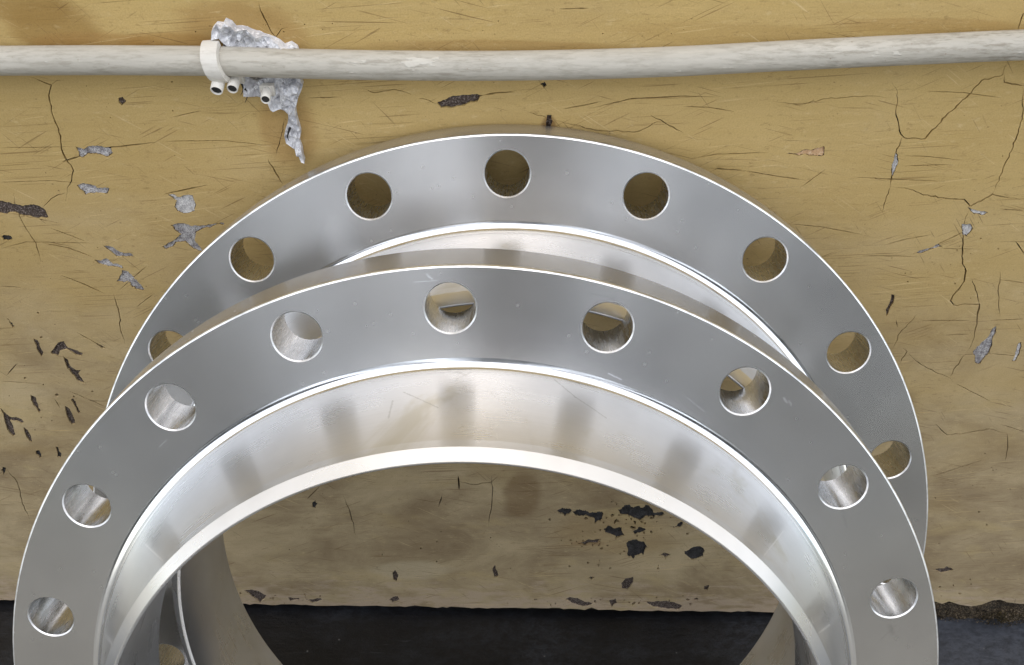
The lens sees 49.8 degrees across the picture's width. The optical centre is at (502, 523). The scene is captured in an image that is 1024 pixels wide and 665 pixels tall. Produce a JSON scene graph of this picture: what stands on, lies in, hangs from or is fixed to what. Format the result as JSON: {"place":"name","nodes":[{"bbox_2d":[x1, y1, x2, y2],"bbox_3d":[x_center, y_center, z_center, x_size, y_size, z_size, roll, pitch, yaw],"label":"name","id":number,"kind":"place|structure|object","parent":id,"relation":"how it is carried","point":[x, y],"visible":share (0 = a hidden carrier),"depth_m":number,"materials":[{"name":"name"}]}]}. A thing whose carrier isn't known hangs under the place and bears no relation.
{"place":"outdoors","nodes":[
{"label":"outdoors","id":0,"kind":"place"},
{"bbox_2d":[0,0,1023,621],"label":"painted wall","id":1,"kind":"structure","parent":0,"point":[892,196],"depth_m":0.75,"materials":[{"name":"paint"}]},
{"bbox_2d":[227,76,244,92],"bbox_3d":[-0.162,-0.267,0.665,0.010,0.010,0.014,1,52,1],"label":"wall plug","id":2,"kind":"object","parent":1,"relation":"attached to","point":[233,83],"depth_m":0.66,"materials":[{"name":"white plastic"}]},
{"bbox_2d":[211,18,304,162],"bbox_3d":[-0.146,-0.263,0.679,0.050,0.093,0.011,1,52,1],"label":"torn filler","id":3,"kind":"object","parent":1,"relation":"attached to","point":[228,32],"visible":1,"depth_m":0.67,"materials":[{"name":"concrete"}]},
{"bbox_2d":[259,83,275,103],"bbox_3d":[-0.143,-0.262,0.671,0.009,0.007,0.012,1,52,1],"label":"wall plug","id":4,"kind":"object","parent":1,"relation":"attached to","point":[267,91],"depth_m":0.67,"materials":[{"name":"white plastic"}]},
{"bbox_2d":[0,29,1023,80],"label":"conduit pipe","id":5,"kind":"object","parent":1,"relation":"attached to","point":[717,59],"visible":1,"depth_m":0.65,"materials":[{"name":"white paint"}]},
{"bbox_2d":[200,40,229,94],"bbox_3d":[-0.170,-0.272,0.657,0.016,0.028,0.018,1,52,1],"label":"pipe clip","id":6,"kind":"object","parent":5,"relation":"attached to","point":[217,76],"visible":1,"depth_m":0.65,"materials":[{"name":"white plastic"}]},
{"bbox_2d":[0,600,1023,664],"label":"floor","id":7,"kind":"structure","parent":0,"point":[291,634],"depth_m":1.11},
{"bbox_2d":[13,248,938,664],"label":"pipe flange","id":8,"kind":"object","parent":7,"relation":"on","point":[519,362],"visible":1,"depth_m":0.61,"materials":[{"name":"metal"}]},
{"bbox_2d":[93,124,927,664],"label":"pipe flange","id":9,"kind":"object","parent":7,"relation":"on","point":[693,230],"visible":0.59,"depth_m":0.69,"materials":[{"name":"metal"}]},
{"bbox_2d":[937,611,1023,627],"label":"moss and grit","id":10,"kind":"object","parent":7,"relation":"on","point":[1005,618],"visible":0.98,"depth_m":1.12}
]}

